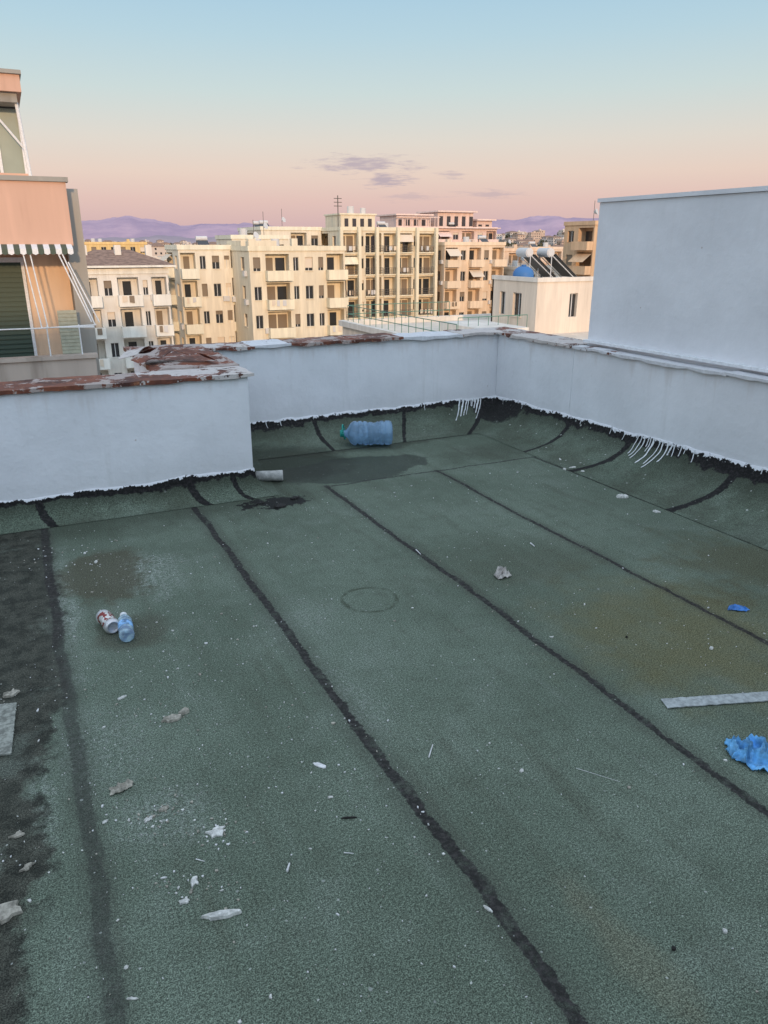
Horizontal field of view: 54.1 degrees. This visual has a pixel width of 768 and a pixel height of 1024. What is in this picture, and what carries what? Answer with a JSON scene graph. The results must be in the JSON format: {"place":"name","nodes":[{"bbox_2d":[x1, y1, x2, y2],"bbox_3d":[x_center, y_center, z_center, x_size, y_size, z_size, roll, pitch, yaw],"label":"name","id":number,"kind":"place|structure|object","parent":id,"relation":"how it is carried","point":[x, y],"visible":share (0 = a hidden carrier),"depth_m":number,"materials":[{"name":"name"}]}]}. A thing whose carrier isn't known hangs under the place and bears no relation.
{"place":"outdoors","nodes":[
{"label":"outdoors","id":0,"kind":"place"},
{"bbox_2d":[0,68,100,381],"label":"salmon apartment building","id":1,"kind":"structure","parent":0,"point":[47,326],"depth_m":12.80,"materials":[{"name":"brown"}]},
{"bbox_2d":[84,245,175,374],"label":"white apartment building","id":2,"kind":"structure","parent":0,"point":[130,297],"depth_m":74.46,"materials":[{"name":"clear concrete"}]},
{"bbox_2d":[90,235,215,243],"bbox_3d":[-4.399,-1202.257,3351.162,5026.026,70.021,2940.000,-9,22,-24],"label":"hills","id":3,"kind":"structure","parent":0,"point":[168,239],"depth_m":3544.52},
{"bbox_2d":[215,220,288,245],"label":"cream apartment building","id":4,"kind":"structure","parent":0,"point":[242,236],"depth_m":97.48,"materials":[{"name":"beige paint"}]},
{"bbox_2d":[237,209,323,245],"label":"apartment building","id":5,"kind":"structure","parent":0,"point":[307,236],"depth_m":111.71,"materials":[{"name":"beige paint"}]},
{"bbox_2d":[227,226,348,341],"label":"cream apartment building","id":6,"kind":"structure","parent":0,"point":[293,290],"depth_m":83.31,"materials":[{"name":"beige concrete"}]},
{"bbox_2d":[81,216,598,239],"bbox_3d":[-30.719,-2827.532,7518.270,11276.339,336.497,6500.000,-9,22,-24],"label":"mountains","id":7,"kind":"structure","parent":0,"point":[127,227],"depth_m":7931.51,"materials":[{"name":"purple stone"}]},
{"bbox_2d":[321,195,438,319],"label":"framed apartment building","id":8,"kind":"structure","parent":0,"point":[385,265],"depth_m":111.55,"materials":[{"name":"beige paint"}]},
{"bbox_2d":[0,0,767,227],"label":"sky","id":9,"kind":"structure","parent":0,"point":[180,112],"materials":[{"name":"blue"}]},
{"bbox_2d":[339,275,593,339],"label":"neighbouring building","id":10,"kind":"structure","parent":0,"point":[560,306],"depth_m":46.31,"materials":[{"name":"beige paint"}]},
{"bbox_2d":[348,301,527,332],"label":"roof railing","id":11,"kind":"object","parent":10,"relation":"on","point":[371,318],"visible":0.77,"depth_m":44.89,"materials":[{"name":"white metal"}]},
{"bbox_2d":[513,265,533,276],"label":"blue water tank","id":12,"kind":"object","parent":10,"relation":"on","point":[523,271],"visible":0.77,"depth_m":46.49,"materials":[{"name":"blue plastic"}]},
{"bbox_2d":[516,248,555,277],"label":"solar water heater","id":13,"kind":"object","parent":10,"relation":"on","point":[535,262],"visible":0.91,"depth_m":48.33,"materials":[{"name":"grey"}]},
{"bbox_2d":[537,248,576,277],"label":"solar water heater","id":14,"kind":"object","parent":10,"relation":"on","point":[559,265],"visible":0.85,"depth_m":48.29,"materials":[{"name":"grey"}]},
{"bbox_2d":[437,235,507,315],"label":"apartment building","id":15,"kind":"structure","parent":0,"point":[467,269],"depth_m":116.43,"materials":[{"name":"beige concrete"}]},
{"bbox_2d":[503,257,560,276],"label":"peach apartment building","id":16,"kind":"structure","parent":0,"point":[508,270],"depth_m":118.61,"materials":[{"name":"beige concrete"}]},
{"bbox_2d":[561,204,598,276],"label":"orange apartment building","id":17,"kind":"structure","parent":0,"point":[579,247],"depth_m":98.48,"materials":[{"name":"paint"}]},
{"bbox_3d":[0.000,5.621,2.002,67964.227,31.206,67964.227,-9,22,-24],"label":"ground","id":18,"kind":"structure","parent":0,"visible":0},
{"bbox_2d":[84,238,146,254],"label":"yellow apartment building","id":19,"kind":"structure","parent":18,"relation":"on","point":[133,245],"depth_m":184.87,"materials":[{"name":"yellow paint"}]},
{"bbox_2d":[152,256,174,343],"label":"apartment building","id":20,"kind":"structure","parent":18,"relation":"on","point":[158,257],"depth_m":130.13,"materials":[{"name":"beige concrete"}]},
{"bbox_2d":[160,236,235,344],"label":"cream apartment building","id":21,"kind":"structure","parent":18,"relation":"on","point":[200,275],"depth_m":86.04,"materials":[{"name":"beige concrete"}]},
{"bbox_2d":[85,229,564,255],"bbox_3d":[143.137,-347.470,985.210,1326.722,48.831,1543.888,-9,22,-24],"label":"distant houses","id":22,"kind":"structure","parent":18,"relation":"on","point":[520,240],"depth_m":992.30,"materials":[{"name":"beige"}]},
{"bbox_2d":[156,232,563,246],"bbox_3d":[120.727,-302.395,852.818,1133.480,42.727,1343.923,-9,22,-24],"label":"distant trees","id":23,"kind":"object","parent":18,"relation":"on","point":[539,245],"visible":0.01,"depth_m":881.04,"materials":[{"name":"green plant"}]},
{"bbox_2d":[376,210,500,241],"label":"terraced apartment building","id":24,"kind":"structure","parent":18,"relation":"on","point":[455,226],"depth_m":163.53,"materials":[{"name":"beige paint"}]},
{"bbox_2d":[504,239,538,265],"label":"peach apartment building","id":25,"kind":"structure","parent":18,"relation":"on","point":[510,255],"depth_m":135.74,"materials":[{"name":"beige paint"}]},
{"bbox_2d":[505,242,562,264],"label":"peach apartment building","id":26,"kind":"structure","parent":18,"relation":"on","point":[558,251],"depth_m":143.38,"materials":[{"name":"paint"}]},
{"bbox_2d":[583,186,767,374],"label":"stair tower wall","id":27,"kind":"structure","parent":18,"relation":"on","point":[681,277],"depth_m":5.14,"materials":[{"name":"white paint"}]},
{"bbox_3d":[-1.348,11.515,2.228,12.640,19.950,14.590,-9,22,-24],"label":"apartment block below","id":28,"kind":"object","parent":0,"visible":0},
{"bbox_2d":[0,433,767,1023],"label":"flat roof","id":29,"kind":"structure","parent":28,"relation":"on","point":[670,845],"depth_m":2.44,"materials":[{"name":"asphalt"}]},
{"bbox_2d":[0,702,16,755],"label":"broken tile strip","id":30,"kind":"object","parent":29,"relation":"on","point":[7,716],"visible":1,"depth_m":2.58,"materials":[{"name":"grey tile"}]},
{"bbox_2d":[0,900,22,924],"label":"plaster fragment","id":31,"kind":"object","parent":29,"relation":"on","point":[9,910],"visible":1,"depth_m":1.87,"materials":[{"name":"paint"}]},
{"bbox_2d":[3,688,19,697],"bbox_3d":[-1.382,0.668,2.781,0.044,0.013,0.055,8,21,22],"label":"plaster fragment","id":32,"kind":"object","parent":29,"relation":"on","point":[11,693],"visible":1,"depth_m":2.77,"materials":[{"name":"paint"}]},
{"bbox_2d":[8,831,24,837],"bbox_3d":[-1.033,0.908,2.115,0.042,0.008,0.020,-16,25,-38],"label":"plaster fragment","id":33,"kind":"object","parent":29,"relation":"on","point":[18,834],"visible":1,"depth_m":2.11,"materials":[{"name":"paint"}]},
{"bbox_2d":[19,862,35,872],"bbox_3d":[-0.953,0.946,2.007,0.019,0.008,0.043,6,21,17],"label":"plaster fragment","id":34,"kind":"object","parent":29,"relation":"on","point":[27,866],"visible":1,"depth_m":2.00,"materials":[{"name":"paint"}]},
{"bbox_2d":[96,610,118,633],"bbox_3d":[-1.195,0.473,3.253,0.067,0.067,0.140,21,1,-42],"label":"drink can","id":35,"kind":"object","parent":29,"relation":"on","point":[107,620],"visible":0.98,"depth_m":3.21,"materials":[{"name":"white metal"}]},
{"bbox_2d":[108,779,133,795],"bbox_3d":[-0.803,0.836,2.296,0.080,0.020,0.042,-14,24,-35],"label":"fragment","id":36,"kind":"object","parent":29,"relation":"on","point":[125,785],"visible":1,"depth_m":2.29,"materials":[{"name":"paint"}]},
{"bbox_2d":[0,377,252,500],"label":"parapet wall","id":37,"kind":"structure","parent":29,"relation":"on","point":[59,442],"depth_m":4.56,"materials":[{"name":"white paint"}]},
{"bbox_2d":[0,366,253,394],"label":"parapet coping","id":38,"kind":"object","parent":37,"relation":"on","point":[111,381],"visible":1,"depth_m":4.55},
{"bbox_2d":[118,612,134,641],"bbox_3d":[-1.108,0.486,3.221,0.063,0.062,0.208,23,8,-28],"label":"water bottle","id":39,"kind":"object","parent":29,"relation":"on","point":[126,629],"visible":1,"depth_m":3.15,"materials":[{"name":"blue plastic"}]},
{"bbox_2d":[126,996,137,999],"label":"plaster fragment","id":40,"kind":"object","parent":29,"relation":"on","point":[131,998],"visible":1,"depth_m":1.66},
{"bbox_2d":[134,362,148,372],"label":"parapet wall","id":41,"kind":"structure","parent":29,"relation":"on","point":[138,368],"depth_m":5.74,"materials":[{"name":"white paint"}]},
{"bbox_2d":[123,344,238,370],"bbox_3d":[-1.516,-1.137,5.504,0.583,0.063,1.314,-9,22,-24],"label":"parapet coping","id":42,"kind":"object","parent":41,"relation":"on","point":[175,360],"visible":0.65,"depth_m":5.24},
{"bbox_2d":[118,346,155,359],"bbox_3d":[-1.707,-1.131,5.298,0.126,0.094,0.584,1,20,2],"label":"loose metal flashing","id":43,"kind":"object","parent":42,"relation":"on","point":[141,350],"visible":0.83,"depth_m":5.13,"materials":[{"name":"white metal"}]},
{"bbox_2d":[131,346,216,364],"bbox_3d":[-1.427,-1.060,5.084,0.550,0.086,0.310,-9,22,-24],"label":"loose metal flashing","id":44,"kind":"object","parent":42,"relation":"on","point":[156,353],"visible":1,"depth_m":5.07,"materials":[{"name":"metal"}]},
{"bbox_2d":[144,816,152,822],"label":"plaster fragment","id":45,"kind":"object","parent":29,"relation":"on","point":[146,819],"visible":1,"depth_m":2.17,"materials":[{"name":"white paint"}]},
{"bbox_2d":[158,805,168,811],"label":"plaster fragment","id":46,"kind":"object","parent":29,"relation":"on","point":[163,808],"visible":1,"depth_m":2.21,"materials":[{"name":"paint"}]},
{"bbox_2d":[161,714,181,722],"bbox_3d":[-0.745,0.720,2.634,0.073,0.015,0.038,-9,22,-24],"label":"plaster fragment","id":47,"kind":"object","parent":29,"relation":"on","point":[171,718],"visible":1,"depth_m":2.62,"materials":[{"name":"paint"}]},
{"bbox_2d":[178,707,188,714],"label":"plaster fragment","id":48,"kind":"object","parent":29,"relation":"on","point":[184,710],"visible":1,"depth_m":2.66,"materials":[{"name":"paint"}]},
{"bbox_2d":[179,896,189,904],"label":"plaster fragment","id":49,"kind":"object","parent":29,"relation":"on","point":[186,900],"visible":1,"depth_m":1.90,"materials":[{"name":"white paint"}]},
{"bbox_2d":[190,876,198,887],"bbox_3d":[-0.494,0.964,1.961,0.020,0.007,0.039,-8,21,-20],"label":"plaster fragment","id":50,"kind":"object","parent":29,"relation":"on","point":[194,881],"visible":1,"depth_m":1.96,"materials":[{"name":"white paint"}]},
{"bbox_2d":[205,826,225,838],"bbox_3d":[-0.473,0.904,2.125,0.059,0.009,0.040,-9,22,-24],"label":"plaster fragment","id":51,"kind":"object","parent":29,"relation":"on","point":[214,832],"visible":1,"depth_m":2.12,"materials":[{"name":"white paint"}]},
{"bbox_2d":[200,909,241,920],"bbox_3d":[-0.404,0.995,1.862,0.102,0.015,0.020,-4,20,-10],"label":"plaster fragment","id":52,"kind":"object","parent":29,"relation":"on","point":[221,914],"visible":1,"depth_m":1.86,"materials":[{"name":"white paint"}]},
{"bbox_2d":[255,470,282,480],"bbox_3d":[-0.804,-0.253,5.275,0.190,0.078,0.078,-2,20,-5],"label":"pipe offcut","id":53,"kind":"object","parent":29,"relation":"on","point":[275,475],"visible":0.84,"depth_m":5.25,"materials":[{"name":"grey plastic"}]},
{"bbox_2d":[274,503,285,508],"bbox_3d":[-0.660,-0.041,4.762,0.086,0.020,0.054,-9,22,-24],"label":"bitumen lump","id":54,"kind":"object","parent":29,"relation":"on","point":[278,506],"visible":1,"depth_m":4.75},
{"bbox_2d":[313,762,325,767],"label":"plaster fragment","id":55,"kind":"object","parent":29,"relation":"on","point":[319,765],"visible":1,"depth_m":2.40,"materials":[{"name":"white paint"}]},
{"bbox_2d":[341,816,356,818],"bbox_3d":[-0.102,0.886,2.182,0.048,0.006,0.006,-2,20,-6],"label":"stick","id":56,"kind":"object","parent":29,"relation":"on","point":[350,817],"visible":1,"depth_m":2.18,"materials":[{"name":"black wood"}]},
{"bbox_2d":[213,334,498,421],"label":"parapet wall","id":57,"kind":"structure","parent":29,"relation":"on","point":[293,381],"depth_m":6.56,"materials":[{"name":"white paint"}]},
{"bbox_2d":[200,327,526,350],"bbox_3d":[-0.094,-1.534,6.643,3.038,0.047,0.373,-9,22,-24],"label":"parapet coping","id":58,"kind":"object","parent":57,"relation":"on","point":[317,341],"visible":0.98,"depth_m":6.50,"materials":[{"name":"white concrete"}]},
{"bbox_2d":[340,420,392,444],"bbox_3d":[-0.147,-0.648,6.174,0.428,0.200,0.200,-1,52,-3],"label":"water bottle","id":59,"kind":"object","parent":29,"relation":"on","point":[366,433],"visible":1,"depth_m":6.10,"materials":[{"name":"blue plastic"}]},
{"bbox_2d":[1,466,765,1023],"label":"paint flakes","id":60,"kind":"object","parent":29,"relation":"on","point":[247,764],"visible":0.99,"depth_m":2.29,"materials":[{"name":"paint"}]},
{"bbox_2d":[0,395,767,549],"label":"roof upstand","id":61,"kind":"object","parent":29,"relation":"on","point":[728,496],"visible":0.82,"depth_m":5.20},
{"bbox_2d":[265,398,763,473],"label":"paint drips","id":62,"kind":"object","parent":61,"relation":"on","point":[580,422],"visible":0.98,"depth_m":5.52,"materials":[{"name":"white paint"}]},
{"bbox_2d":[196,542,619,871],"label":"wood splinters","id":63,"kind":"object","parent":29,"relation":"on","point":[287,869],"visible":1,"depth_m":2.35,"materials":[{"name":"wood"}]},
{"bbox_2d":[483,905,492,912],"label":"plaster fragment","id":64,"kind":"object","parent":29,"relation":"on","point":[487,908],"visible":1,"depth_m":1.88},
{"bbox_2d":[494,566,511,578],"bbox_3d":[0.595,0.298,3.759,0.089,0.052,0.078,-5,20,-13],"label":"crumpled paper","id":65,"kind":"object","parent":29,"relation":"on","point":[501,572],"visible":1,"depth_m":3.75,"materials":[{"name":"white paper"}]},
{"bbox_2d":[616,494,627,497],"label":"plaster fragment","id":66,"kind":"object","parent":29,"relation":"on","point":[621,496],"visible":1,"depth_m":4.93,"materials":[{"name":"white paint"}]},
{"bbox_2d":[496,335,767,467],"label":"parapet wall","id":67,"kind":"structure","parent":29,"relation":"on","point":[725,416],"depth_m":5.49,"materials":[{"name":"white paint"}]},
{"bbox_2d":[497,330,587,347],"bbox_3d":[1.434,-1.516,6.593,0.350,0.042,1.053,-9,22,-24],"label":"parapet coping","id":68,"kind":"object","parent":67,"relation":"on","point":[550,339],"visible":0.91,"depth_m":6.53,"materials":[{"name":"white concrete"}]},
{"bbox_2d":[572,345,767,382],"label":"parapet coping","id":69,"kind":"object","parent":67,"relation":"on","point":[750,376],"visible":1,"depth_m":5.21,"materials":[{"name":"white concrete"}]},
{"bbox_2d":[661,691,767,707],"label":"tape strip","id":70,"kind":"object","parent":29,"relation":"on","point":[706,700],"visible":1,"depth_m":2.74,"materials":[{"name":"white plastic"}]},
{"bbox_2d":[727,604,749,610],"bbox_3d":[1.613,0.433,3.425,0.101,0.021,0.050,2,20,5],"label":"blue wrapper","id":71,"kind":"object","parent":29,"relation":"on","point":[737,607],"visible":1,"depth_m":3.42,"materials":[{"name":"blue plastic"}]},
{"bbox_2d":[724,733,767,771],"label":"crumpled blue cloth","id":72,"kind":"object","parent":29,"relation":"on","point":[751,751],"visible":1,"depth_m":2.42,"materials":[{"name":"blue fabric"}]}
]}

